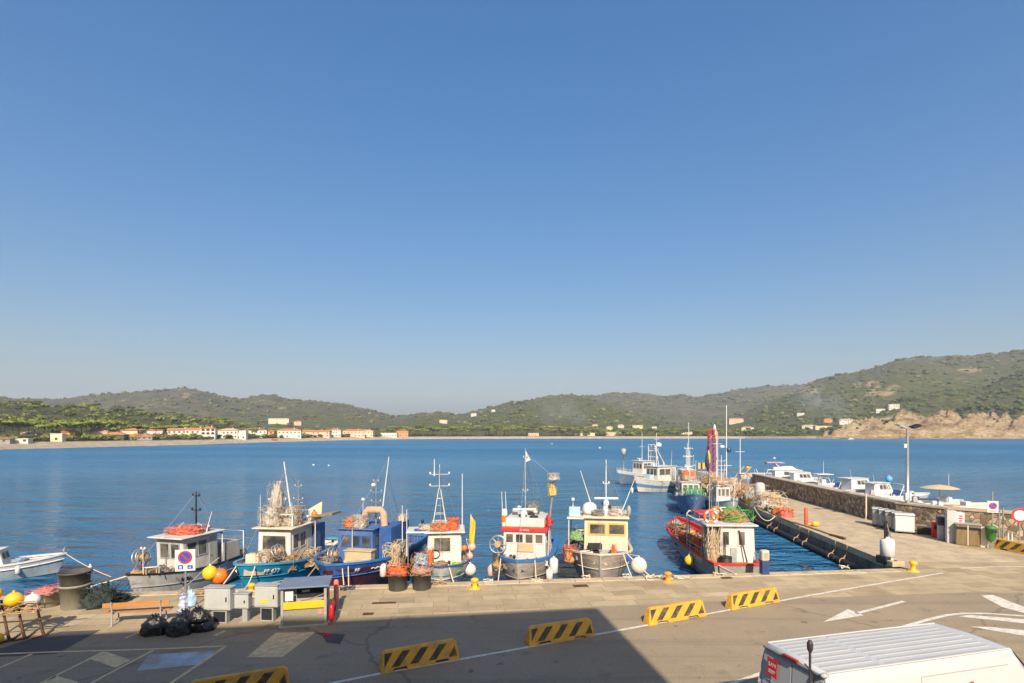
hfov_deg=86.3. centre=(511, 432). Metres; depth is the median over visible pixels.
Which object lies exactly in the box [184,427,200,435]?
house
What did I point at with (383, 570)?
ball fender
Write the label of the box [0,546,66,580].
motor boat
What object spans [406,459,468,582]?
fishing boat
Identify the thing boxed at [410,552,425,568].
fishing net
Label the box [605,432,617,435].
house
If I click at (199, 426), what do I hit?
pine tree
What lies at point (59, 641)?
asphalt patches
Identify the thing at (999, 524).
steel pole
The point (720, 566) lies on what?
mooring rope
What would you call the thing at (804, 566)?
rope coil
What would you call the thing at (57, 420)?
pine tree
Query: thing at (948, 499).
motor boat
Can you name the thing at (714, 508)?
lifebuoy
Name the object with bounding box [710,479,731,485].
fishing net
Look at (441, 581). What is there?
rope coil
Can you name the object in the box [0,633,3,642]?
net float
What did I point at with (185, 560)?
no parking sign
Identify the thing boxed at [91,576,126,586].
mooring rope
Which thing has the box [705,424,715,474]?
harbour light
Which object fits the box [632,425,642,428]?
house
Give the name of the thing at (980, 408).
pine tree
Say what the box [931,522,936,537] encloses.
fuel pump
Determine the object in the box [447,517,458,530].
fishing net
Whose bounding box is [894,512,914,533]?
recycling bin
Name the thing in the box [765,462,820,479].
motor boat
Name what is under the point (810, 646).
marker post
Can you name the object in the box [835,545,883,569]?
pipe fender
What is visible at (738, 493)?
fishing net
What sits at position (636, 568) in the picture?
ball fender
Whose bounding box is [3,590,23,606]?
net float
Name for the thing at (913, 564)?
mooring bollard
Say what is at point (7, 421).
pine tree
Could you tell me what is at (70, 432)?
house
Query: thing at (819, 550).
pipe fender
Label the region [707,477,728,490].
fishing net
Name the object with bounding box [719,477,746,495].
fishing net
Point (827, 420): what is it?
house
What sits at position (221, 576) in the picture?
ball fender
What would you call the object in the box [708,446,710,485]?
marker flag
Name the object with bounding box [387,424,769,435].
pine wood
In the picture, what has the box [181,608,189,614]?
rubbish bag
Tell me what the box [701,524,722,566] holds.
fishing net
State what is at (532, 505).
fishing net
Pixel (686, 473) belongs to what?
fishing net
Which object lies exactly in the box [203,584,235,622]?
utility cabinet
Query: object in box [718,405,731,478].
boat mast
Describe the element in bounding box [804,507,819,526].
valve post
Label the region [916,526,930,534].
storage crate
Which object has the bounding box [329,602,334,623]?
fire extinguisher
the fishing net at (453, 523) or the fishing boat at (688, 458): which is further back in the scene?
the fishing boat at (688, 458)
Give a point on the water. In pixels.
(107, 510)
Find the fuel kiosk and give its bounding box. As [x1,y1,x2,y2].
[277,575,332,628]
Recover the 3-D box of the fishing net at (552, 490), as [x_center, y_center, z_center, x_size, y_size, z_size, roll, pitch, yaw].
[2.113,2.958,28.925,0.529,0.685,0.426,0,0,0]
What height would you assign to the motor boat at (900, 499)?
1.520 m
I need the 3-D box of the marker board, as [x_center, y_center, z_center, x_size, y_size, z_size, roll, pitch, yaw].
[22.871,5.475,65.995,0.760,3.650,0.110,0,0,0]
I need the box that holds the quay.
[0,483,1023,639]
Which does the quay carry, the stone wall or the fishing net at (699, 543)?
the stone wall
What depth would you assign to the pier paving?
35.77 m
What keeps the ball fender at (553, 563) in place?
hanging from the fishing boat at (527, 538)
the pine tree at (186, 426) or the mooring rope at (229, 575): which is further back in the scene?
the pine tree at (186, 426)
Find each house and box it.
[0,437,15,443]
[15,438,33,443]
[19,431,42,434]
[50,433,66,441]
[60,429,79,435]
[83,428,112,434]
[105,431,128,439]
[120,428,145,434]
[128,433,155,439]
[146,429,164,435]
[167,427,185,434]
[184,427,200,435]
[200,426,217,438]
[217,428,238,438]
[238,430,247,439]
[242,427,267,437]
[268,418,290,423]
[277,428,301,438]
[294,421,301,424]
[302,430,331,437]
[330,428,341,436]
[343,429,364,437]
[365,429,374,436]
[381,433,397,437]
[396,429,407,436]
[527,433,538,435]
[574,433,594,435]
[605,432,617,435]
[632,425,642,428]
[728,418,742,424]
[741,427,753,430]
[801,424,815,428]
[813,426,831,429]
[822,418,831,422]
[837,419,853,424]
[887,404,899,409]
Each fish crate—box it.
[584,549,601,553]
[588,543,601,549]
[598,550,610,553]
[617,551,629,559]
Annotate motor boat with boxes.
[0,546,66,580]
[739,473,771,478]
[748,468,771,481]
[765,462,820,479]
[786,470,822,482]
[797,461,834,485]
[817,477,840,487]
[837,472,868,492]
[863,476,892,493]
[868,483,929,498]
[895,498,938,500]
[910,481,963,503]
[931,501,986,508]
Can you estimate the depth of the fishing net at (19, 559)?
31.05 m
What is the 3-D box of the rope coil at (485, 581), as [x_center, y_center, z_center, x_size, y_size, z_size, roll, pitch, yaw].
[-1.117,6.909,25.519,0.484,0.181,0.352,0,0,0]
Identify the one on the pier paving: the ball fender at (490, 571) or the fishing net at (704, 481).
the fishing net at (704, 481)
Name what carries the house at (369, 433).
on the hills
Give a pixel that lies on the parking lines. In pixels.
(111, 660)
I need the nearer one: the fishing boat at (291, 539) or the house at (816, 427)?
the fishing boat at (291, 539)
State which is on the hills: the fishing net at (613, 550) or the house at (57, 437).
the house at (57, 437)
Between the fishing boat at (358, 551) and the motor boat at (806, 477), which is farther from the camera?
the motor boat at (806, 477)
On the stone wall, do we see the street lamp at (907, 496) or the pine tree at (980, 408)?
the street lamp at (907, 496)
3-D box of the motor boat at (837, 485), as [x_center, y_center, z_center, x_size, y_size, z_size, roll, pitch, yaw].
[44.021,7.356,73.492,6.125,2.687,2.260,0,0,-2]
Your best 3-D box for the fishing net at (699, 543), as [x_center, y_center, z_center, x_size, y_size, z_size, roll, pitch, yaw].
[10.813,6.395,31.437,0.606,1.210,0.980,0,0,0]
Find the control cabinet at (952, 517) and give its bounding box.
[945,510,964,542]
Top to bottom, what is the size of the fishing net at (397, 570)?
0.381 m
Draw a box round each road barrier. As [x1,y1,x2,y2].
[191,665,289,682]
[378,638,459,673]
[525,617,594,646]
[643,599,706,625]
[725,587,779,609]
[993,539,1023,553]
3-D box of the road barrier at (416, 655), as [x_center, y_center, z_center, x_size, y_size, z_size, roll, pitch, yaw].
[-2.786,6.700,16.528,2.422,0.600,0.412,0,0,-26]
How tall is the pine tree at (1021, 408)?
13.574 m
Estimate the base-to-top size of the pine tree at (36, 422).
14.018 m
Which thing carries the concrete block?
on the quay
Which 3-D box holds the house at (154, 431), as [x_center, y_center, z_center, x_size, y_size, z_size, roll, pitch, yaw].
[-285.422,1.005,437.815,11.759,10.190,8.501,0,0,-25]
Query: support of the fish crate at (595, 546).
on the fish crate at (596, 551)
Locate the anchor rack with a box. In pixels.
[0,599,59,642]
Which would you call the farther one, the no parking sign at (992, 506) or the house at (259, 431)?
the house at (259, 431)
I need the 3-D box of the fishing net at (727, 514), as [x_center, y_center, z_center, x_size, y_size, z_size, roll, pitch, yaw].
[12.512,4.612,30.946,1.780,0.675,2.236,0,0,0]
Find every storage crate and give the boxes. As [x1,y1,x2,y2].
[915,524,926,530]
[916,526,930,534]
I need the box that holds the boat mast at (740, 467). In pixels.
[740,446,740,493]
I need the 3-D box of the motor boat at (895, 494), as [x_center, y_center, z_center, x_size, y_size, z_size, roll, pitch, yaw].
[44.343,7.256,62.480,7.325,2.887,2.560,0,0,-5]
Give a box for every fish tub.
[30,586,59,608]
[56,567,92,586]
[57,580,91,610]
[386,570,408,591]
[411,569,431,590]
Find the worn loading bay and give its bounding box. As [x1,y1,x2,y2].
[247,632,314,656]
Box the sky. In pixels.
[0,0,1023,416]
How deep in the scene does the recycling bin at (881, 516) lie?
40.05 m
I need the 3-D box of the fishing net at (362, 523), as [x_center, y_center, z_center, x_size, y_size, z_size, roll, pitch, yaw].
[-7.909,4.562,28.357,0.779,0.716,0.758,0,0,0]
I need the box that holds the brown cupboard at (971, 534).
[955,522,987,547]
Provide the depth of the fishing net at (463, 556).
28.55 m
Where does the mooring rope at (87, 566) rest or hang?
attached to the motor boat at (37, 565)
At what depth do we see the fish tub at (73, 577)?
21.64 m
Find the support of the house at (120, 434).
on the hills
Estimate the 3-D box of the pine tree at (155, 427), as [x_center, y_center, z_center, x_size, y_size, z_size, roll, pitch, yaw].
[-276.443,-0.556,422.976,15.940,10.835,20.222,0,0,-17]
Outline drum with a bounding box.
[719,555,731,562]
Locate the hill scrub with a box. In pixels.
[0,349,1023,429]
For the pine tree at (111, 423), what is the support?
on the hills
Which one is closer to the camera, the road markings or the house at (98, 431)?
the road markings
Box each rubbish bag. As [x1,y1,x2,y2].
[139,613,168,636]
[164,612,191,637]
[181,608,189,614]
[186,605,210,621]
[191,615,215,632]
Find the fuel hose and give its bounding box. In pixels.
[767,511,845,539]
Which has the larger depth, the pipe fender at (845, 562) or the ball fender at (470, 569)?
the pipe fender at (845, 562)
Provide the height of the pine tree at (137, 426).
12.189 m
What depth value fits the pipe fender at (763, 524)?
47.32 m
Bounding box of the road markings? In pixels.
[330,566,1023,682]
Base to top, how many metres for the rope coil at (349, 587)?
0.180 m
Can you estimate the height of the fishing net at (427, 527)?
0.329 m
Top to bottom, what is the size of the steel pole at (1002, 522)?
2.400 m
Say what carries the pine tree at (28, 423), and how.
on the hills
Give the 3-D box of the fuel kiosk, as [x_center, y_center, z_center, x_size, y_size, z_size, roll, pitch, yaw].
[-7.638,6.260,20.277,1.760,1.480,1.450,0,0,-13]
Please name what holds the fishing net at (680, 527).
on the fishing boat at (738, 545)
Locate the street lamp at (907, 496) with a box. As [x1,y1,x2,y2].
[896,424,921,502]
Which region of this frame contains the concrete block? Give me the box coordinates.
[887,560,904,566]
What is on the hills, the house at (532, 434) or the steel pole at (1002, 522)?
the house at (532, 434)
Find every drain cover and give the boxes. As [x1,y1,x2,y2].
[372,602,395,603]
[573,584,588,586]
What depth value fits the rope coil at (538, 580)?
25.54 m
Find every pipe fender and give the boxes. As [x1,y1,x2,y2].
[750,512,772,529]
[771,518,801,543]
[799,530,836,560]
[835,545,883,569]
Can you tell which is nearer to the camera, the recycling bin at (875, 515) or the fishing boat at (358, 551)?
the fishing boat at (358, 551)
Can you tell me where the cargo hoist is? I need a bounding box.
[876,521,894,564]
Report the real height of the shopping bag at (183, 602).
1.060 m
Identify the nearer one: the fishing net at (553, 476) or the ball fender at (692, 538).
the fishing net at (553, 476)
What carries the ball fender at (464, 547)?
hanging from the fishing boat at (447, 545)
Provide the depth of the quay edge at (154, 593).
25.93 m
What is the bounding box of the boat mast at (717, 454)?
[717,432,717,476]
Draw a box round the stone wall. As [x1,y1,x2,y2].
[752,473,1023,539]
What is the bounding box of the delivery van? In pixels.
[758,622,1023,682]
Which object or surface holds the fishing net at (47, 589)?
in the fish tub at (53, 597)
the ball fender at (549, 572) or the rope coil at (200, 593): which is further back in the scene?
the ball fender at (549, 572)
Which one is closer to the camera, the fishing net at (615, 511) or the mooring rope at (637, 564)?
the mooring rope at (637, 564)
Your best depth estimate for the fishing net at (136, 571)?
25.28 m
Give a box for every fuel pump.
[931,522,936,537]
[936,516,944,539]
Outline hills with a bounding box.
[0,350,1023,449]
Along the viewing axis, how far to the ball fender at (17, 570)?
30.22 m
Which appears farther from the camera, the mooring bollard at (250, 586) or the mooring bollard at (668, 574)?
the mooring bollard at (668, 574)
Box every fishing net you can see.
[10,556,31,562]
[24,583,58,595]
[78,580,129,609]
[117,590,138,602]
[126,568,146,573]
[159,566,174,571]
[164,524,207,534]
[256,549,276,562]
[258,504,283,526]
[267,481,286,507]
[274,552,300,569]
[276,505,305,525]
[298,547,321,567]
[315,553,337,567]
[342,516,357,527]
[351,514,368,528]
[382,539,406,567]
[385,564,409,576]
[396,513,408,521]
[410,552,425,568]
[410,566,432,575]
[414,553,428,568]
[419,523,432,530]
[426,547,433,565]
[430,521,449,530]
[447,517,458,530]
[461,550,469,564]
[492,553,505,569]
[525,501,539,514]
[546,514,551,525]
[547,473,559,479]
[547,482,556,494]
[563,544,577,562]
[566,536,583,550]
[569,528,583,539]
[591,509,604,515]
[607,506,624,515]
[610,543,616,552]
[664,523,693,534]
[673,530,698,548]
[679,470,697,475]
[679,475,698,481]
[681,487,703,494]
[692,534,704,555]
[697,471,724,486]
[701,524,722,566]
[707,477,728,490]
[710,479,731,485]
[711,506,753,522]
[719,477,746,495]
[736,484,754,498]
[737,484,768,502]
[751,496,780,509]
[752,490,786,508]
[761,504,782,511]
[774,507,794,517]
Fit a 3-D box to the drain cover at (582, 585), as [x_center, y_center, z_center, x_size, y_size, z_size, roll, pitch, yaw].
[3.136,6.987,24.951,0.680,0.017,0.380,0,0,-6]
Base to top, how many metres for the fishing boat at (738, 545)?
6.650 m
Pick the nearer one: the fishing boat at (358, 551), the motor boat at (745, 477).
the fishing boat at (358, 551)
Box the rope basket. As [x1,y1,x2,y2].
[431,560,447,565]
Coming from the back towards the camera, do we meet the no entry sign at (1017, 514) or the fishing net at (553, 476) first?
the no entry sign at (1017, 514)
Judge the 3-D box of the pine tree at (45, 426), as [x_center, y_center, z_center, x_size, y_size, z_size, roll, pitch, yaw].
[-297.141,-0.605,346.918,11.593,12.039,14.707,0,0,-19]
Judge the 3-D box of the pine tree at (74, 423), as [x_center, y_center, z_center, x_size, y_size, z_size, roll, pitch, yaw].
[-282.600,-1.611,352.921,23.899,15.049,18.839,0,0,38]
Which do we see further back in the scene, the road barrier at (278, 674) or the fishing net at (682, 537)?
the fishing net at (682, 537)
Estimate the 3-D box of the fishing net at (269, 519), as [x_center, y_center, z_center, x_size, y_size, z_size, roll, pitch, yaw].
[-12.411,4.257,28.412,1.211,1.085,1.246,0,0,0]
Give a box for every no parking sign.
[175,544,194,593]
[987,491,997,547]
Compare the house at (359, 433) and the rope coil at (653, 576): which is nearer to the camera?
the rope coil at (653, 576)
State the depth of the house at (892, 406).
942.19 m
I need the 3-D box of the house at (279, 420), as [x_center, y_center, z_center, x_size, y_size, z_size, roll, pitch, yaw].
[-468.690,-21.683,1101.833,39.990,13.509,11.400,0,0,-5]
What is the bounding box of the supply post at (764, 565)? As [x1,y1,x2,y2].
[759,549,769,574]
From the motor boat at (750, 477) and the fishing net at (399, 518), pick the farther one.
the motor boat at (750, 477)
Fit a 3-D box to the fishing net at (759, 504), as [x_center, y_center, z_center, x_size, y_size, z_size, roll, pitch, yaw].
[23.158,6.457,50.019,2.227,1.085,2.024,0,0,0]
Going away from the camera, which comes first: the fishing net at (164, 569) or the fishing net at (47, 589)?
the fishing net at (47, 589)
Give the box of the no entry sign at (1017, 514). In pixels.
[1011,508,1023,541]
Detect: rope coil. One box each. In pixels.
[179,588,203,596]
[340,585,355,590]
[433,580,446,584]
[483,579,492,582]
[530,578,542,581]
[581,574,590,578]
[644,574,663,580]
[671,575,690,578]
[712,572,726,576]
[800,565,813,569]
[838,565,849,568]
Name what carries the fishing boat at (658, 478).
on the water
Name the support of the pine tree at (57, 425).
on the hills
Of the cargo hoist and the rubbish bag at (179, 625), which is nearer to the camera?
the rubbish bag at (179, 625)
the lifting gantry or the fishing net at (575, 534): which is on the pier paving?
the lifting gantry
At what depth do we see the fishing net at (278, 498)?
28.52 m
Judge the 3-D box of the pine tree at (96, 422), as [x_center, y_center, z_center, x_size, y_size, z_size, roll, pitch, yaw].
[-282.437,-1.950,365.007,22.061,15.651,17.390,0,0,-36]
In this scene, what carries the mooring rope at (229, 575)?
attached to the fishing boat at (291, 539)
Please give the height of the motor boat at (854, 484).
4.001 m
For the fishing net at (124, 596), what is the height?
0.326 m
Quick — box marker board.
[698,463,704,492]
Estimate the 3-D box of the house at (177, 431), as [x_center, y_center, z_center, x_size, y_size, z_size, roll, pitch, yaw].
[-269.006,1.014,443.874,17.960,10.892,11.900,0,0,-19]
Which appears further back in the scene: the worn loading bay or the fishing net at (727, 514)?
the fishing net at (727, 514)
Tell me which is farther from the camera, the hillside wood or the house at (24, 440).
the hillside wood
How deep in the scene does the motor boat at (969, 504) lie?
54.36 m
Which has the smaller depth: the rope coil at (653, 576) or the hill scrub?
the rope coil at (653, 576)
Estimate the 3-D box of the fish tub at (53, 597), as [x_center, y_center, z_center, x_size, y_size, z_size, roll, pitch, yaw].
[-18.815,6.690,22.154,1.094,0.620,1.102,0,0,-35]
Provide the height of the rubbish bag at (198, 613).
0.485 m
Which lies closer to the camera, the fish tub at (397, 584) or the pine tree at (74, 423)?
the fish tub at (397, 584)
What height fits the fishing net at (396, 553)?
1.231 m
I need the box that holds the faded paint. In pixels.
[137,650,215,670]
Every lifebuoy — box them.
[703,509,718,523]
[710,506,722,519]
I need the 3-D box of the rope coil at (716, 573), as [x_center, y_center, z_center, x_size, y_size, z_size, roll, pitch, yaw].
[10.129,6.909,26.667,0.564,0.181,0.408,0,0,0]
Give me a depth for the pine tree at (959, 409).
765.71 m
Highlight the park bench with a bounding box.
[102,600,173,626]
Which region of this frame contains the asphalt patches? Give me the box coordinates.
[0,630,344,656]
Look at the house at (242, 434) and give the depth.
461.07 m
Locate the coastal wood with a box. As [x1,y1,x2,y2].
[0,399,404,440]
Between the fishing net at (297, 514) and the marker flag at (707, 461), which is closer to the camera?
the fishing net at (297, 514)
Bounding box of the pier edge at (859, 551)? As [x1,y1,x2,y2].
[702,487,894,568]
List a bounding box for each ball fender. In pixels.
[15,561,20,573]
[202,557,219,580]
[212,562,227,583]
[380,563,385,576]
[462,540,466,550]
[465,562,475,575]
[466,538,475,550]
[466,539,472,559]
[487,561,493,576]
[545,560,552,578]
[549,556,557,573]
[630,554,646,574]
[684,551,693,564]
[690,535,696,544]
[885,475,892,481]
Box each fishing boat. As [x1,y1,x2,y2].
[125,492,246,591]
[233,462,340,587]
[314,457,427,585]
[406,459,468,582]
[489,448,558,579]
[567,460,636,577]
[616,438,664,484]
[634,433,682,492]
[668,469,758,573]
[674,443,694,490]
[674,450,706,514]
[676,422,702,490]
[704,455,738,509]
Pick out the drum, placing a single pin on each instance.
(725, 558)
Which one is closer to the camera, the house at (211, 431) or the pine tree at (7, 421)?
the pine tree at (7, 421)
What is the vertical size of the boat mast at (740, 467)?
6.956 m
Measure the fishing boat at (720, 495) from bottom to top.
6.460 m
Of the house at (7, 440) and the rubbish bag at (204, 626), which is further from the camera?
the house at (7, 440)
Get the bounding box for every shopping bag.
[177,588,189,613]
[187,587,196,605]
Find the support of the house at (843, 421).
on the hills
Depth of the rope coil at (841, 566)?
28.10 m
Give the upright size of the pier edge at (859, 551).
0.385 m
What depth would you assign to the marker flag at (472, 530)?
28.79 m
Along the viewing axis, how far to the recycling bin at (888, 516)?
39.33 m
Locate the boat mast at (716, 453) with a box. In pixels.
[716,430,716,477]
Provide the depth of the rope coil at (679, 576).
26.08 m
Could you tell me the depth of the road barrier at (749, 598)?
22.02 m
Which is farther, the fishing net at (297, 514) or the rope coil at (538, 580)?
the fishing net at (297, 514)
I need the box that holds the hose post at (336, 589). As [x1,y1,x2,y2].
[334,579,339,606]
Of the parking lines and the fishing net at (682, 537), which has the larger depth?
the fishing net at (682, 537)
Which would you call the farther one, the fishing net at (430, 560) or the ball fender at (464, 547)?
the ball fender at (464, 547)
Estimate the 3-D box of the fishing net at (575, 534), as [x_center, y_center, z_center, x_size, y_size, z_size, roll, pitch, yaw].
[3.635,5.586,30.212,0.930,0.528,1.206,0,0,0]
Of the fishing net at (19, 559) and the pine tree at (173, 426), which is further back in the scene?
the pine tree at (173, 426)
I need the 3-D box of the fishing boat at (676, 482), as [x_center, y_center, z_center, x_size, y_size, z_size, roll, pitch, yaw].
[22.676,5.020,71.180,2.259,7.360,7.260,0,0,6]
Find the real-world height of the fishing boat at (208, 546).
5.650 m
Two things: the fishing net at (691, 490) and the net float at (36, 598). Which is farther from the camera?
the fishing net at (691, 490)
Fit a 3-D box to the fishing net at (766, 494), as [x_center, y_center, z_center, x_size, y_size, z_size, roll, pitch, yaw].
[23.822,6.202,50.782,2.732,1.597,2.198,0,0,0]
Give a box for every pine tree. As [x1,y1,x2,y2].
[0,418,23,433]
[2,420,34,433]
[27,419,52,433]
[32,422,55,433]
[45,421,67,432]
[50,417,77,429]
[55,419,91,434]
[76,419,107,433]
[92,419,115,427]
[99,418,122,429]
[123,423,150,428]
[145,425,166,429]
[158,424,178,428]
[170,424,192,427]
[190,424,209,427]
[955,407,963,414]
[966,404,975,410]
[975,405,984,413]
[996,406,1008,414]
[1011,406,1019,414]
[1017,406,1023,414]
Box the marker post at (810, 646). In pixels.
[804,640,815,682]
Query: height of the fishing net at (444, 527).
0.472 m
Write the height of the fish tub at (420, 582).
0.780 m
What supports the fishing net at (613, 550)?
on the fishing boat at (605, 530)
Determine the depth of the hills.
1170.61 m
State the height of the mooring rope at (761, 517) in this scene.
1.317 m
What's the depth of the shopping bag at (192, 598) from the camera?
20.15 m
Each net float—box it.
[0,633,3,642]
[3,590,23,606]
[24,592,41,606]
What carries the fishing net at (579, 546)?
on the fishing boat at (605, 530)
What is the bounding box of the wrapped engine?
[750,482,764,506]
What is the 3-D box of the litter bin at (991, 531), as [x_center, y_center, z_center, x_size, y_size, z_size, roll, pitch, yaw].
[28.846,6.305,32.919,0.580,1.390,0.576,0,0,0]
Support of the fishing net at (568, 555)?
on the fishing boat at (605, 530)
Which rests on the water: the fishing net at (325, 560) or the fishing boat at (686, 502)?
the fishing boat at (686, 502)
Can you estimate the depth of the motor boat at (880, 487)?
65.32 m
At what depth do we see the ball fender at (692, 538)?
33.20 m
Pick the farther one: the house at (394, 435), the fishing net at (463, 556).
the house at (394, 435)
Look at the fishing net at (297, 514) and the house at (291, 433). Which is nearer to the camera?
the fishing net at (297, 514)
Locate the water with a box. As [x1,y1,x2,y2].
[0,438,1023,595]
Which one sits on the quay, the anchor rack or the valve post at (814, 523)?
the anchor rack
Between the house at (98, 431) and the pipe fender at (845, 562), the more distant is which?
the house at (98, 431)
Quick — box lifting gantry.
[730,466,751,497]
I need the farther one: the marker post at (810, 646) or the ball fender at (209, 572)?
the ball fender at (209, 572)
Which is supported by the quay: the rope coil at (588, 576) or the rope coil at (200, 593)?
the rope coil at (200, 593)
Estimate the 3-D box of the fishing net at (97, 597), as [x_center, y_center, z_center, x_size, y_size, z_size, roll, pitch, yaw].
[-16.666,6.533,22.243,1.525,0.933,1.492,0,0,0]
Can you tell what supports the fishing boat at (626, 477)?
on the water
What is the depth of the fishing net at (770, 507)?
48.18 m
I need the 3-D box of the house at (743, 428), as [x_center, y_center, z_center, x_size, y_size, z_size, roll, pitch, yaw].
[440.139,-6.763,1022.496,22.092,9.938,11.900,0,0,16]
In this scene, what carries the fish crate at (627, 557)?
on the fishing boat at (605, 530)
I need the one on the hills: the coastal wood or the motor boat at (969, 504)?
the coastal wood
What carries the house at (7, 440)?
on the hills
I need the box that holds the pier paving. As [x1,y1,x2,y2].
[732,495,1022,561]
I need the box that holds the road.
[0,593,1023,682]
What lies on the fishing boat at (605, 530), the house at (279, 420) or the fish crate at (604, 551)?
the fish crate at (604, 551)
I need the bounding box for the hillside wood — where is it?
[746,370,1023,435]
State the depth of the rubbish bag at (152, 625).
18.82 m
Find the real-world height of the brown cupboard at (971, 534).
1.360 m
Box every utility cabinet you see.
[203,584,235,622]
[234,591,252,621]
[253,582,280,620]
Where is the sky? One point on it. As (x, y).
(391, 207)
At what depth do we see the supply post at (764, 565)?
26.81 m
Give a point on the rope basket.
(440, 563)
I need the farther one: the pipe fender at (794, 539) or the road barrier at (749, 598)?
the pipe fender at (794, 539)
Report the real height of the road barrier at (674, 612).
0.600 m
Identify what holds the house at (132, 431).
on the hills
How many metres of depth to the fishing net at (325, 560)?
27.81 m
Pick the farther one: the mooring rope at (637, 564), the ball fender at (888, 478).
the ball fender at (888, 478)
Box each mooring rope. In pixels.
[66,554,110,576]
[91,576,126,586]
[222,566,236,584]
[627,553,648,574]
[718,565,736,573]
[754,507,774,520]
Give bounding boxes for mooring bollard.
[247,583,254,593]
[469,578,480,589]
[662,571,673,582]
[907,561,919,571]
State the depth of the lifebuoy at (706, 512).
29.77 m
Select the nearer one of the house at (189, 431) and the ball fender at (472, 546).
the ball fender at (472, 546)
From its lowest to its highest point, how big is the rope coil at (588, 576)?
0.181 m
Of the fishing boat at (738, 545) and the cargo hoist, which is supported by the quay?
the cargo hoist
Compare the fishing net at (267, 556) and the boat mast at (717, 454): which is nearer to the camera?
the fishing net at (267, 556)
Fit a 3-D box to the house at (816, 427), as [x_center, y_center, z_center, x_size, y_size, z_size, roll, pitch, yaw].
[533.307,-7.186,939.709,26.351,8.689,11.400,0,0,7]
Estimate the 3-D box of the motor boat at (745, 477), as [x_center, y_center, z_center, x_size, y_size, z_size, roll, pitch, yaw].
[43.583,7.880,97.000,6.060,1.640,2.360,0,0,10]
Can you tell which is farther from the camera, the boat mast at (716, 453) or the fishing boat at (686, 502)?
the boat mast at (716, 453)
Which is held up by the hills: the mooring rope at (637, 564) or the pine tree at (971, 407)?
the pine tree at (971, 407)
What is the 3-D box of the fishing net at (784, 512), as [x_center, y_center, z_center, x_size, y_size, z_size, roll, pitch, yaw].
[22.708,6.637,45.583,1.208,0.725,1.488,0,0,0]
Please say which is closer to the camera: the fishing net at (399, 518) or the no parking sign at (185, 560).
the no parking sign at (185, 560)
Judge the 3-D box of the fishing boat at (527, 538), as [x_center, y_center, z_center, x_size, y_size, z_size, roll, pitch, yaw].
[0.845,4.775,30.461,3.380,7.850,8.660,0,0,10]
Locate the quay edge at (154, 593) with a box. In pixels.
[0,568,900,599]
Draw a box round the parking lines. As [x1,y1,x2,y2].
[0,631,226,682]
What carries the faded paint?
on the road
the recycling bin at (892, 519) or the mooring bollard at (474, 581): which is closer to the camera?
the mooring bollard at (474, 581)
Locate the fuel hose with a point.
(837, 536)
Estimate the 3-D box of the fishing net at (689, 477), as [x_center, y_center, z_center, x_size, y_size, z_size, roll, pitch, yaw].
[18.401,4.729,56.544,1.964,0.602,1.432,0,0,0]
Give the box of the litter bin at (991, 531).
[985,526,997,548]
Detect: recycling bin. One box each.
[872,507,881,526]
[878,508,888,527]
[884,509,894,528]
[891,511,902,530]
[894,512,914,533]
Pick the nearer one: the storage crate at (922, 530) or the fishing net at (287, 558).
the fishing net at (287, 558)
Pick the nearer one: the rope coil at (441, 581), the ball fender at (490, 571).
the rope coil at (441, 581)
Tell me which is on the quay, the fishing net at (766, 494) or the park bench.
the park bench
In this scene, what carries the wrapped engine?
on the pier paving
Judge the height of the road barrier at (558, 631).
0.600 m
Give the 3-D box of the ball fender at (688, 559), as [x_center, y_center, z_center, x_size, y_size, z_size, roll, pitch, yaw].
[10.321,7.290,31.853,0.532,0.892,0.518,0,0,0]
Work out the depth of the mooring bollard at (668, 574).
25.61 m
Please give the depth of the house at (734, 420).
1168.27 m
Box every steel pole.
[864,494,866,518]
[998,510,999,538]
[1002,507,1003,538]
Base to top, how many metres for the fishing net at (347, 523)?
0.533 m
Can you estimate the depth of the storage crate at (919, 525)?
38.67 m
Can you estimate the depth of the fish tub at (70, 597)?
21.51 m
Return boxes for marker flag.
[469,514,474,543]
[705,451,708,467]
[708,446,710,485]
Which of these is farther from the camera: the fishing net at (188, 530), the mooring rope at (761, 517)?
the mooring rope at (761, 517)
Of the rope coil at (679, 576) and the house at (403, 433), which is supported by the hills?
the house at (403, 433)
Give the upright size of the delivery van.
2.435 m
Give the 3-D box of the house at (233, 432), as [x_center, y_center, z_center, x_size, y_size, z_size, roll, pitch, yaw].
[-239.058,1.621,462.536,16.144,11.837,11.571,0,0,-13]
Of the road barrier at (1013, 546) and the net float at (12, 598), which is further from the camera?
the road barrier at (1013, 546)
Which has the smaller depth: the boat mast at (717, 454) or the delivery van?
the delivery van
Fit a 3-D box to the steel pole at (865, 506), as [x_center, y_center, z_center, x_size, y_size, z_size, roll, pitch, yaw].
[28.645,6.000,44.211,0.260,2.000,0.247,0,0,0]
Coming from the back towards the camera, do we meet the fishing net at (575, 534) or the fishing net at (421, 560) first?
the fishing net at (575, 534)

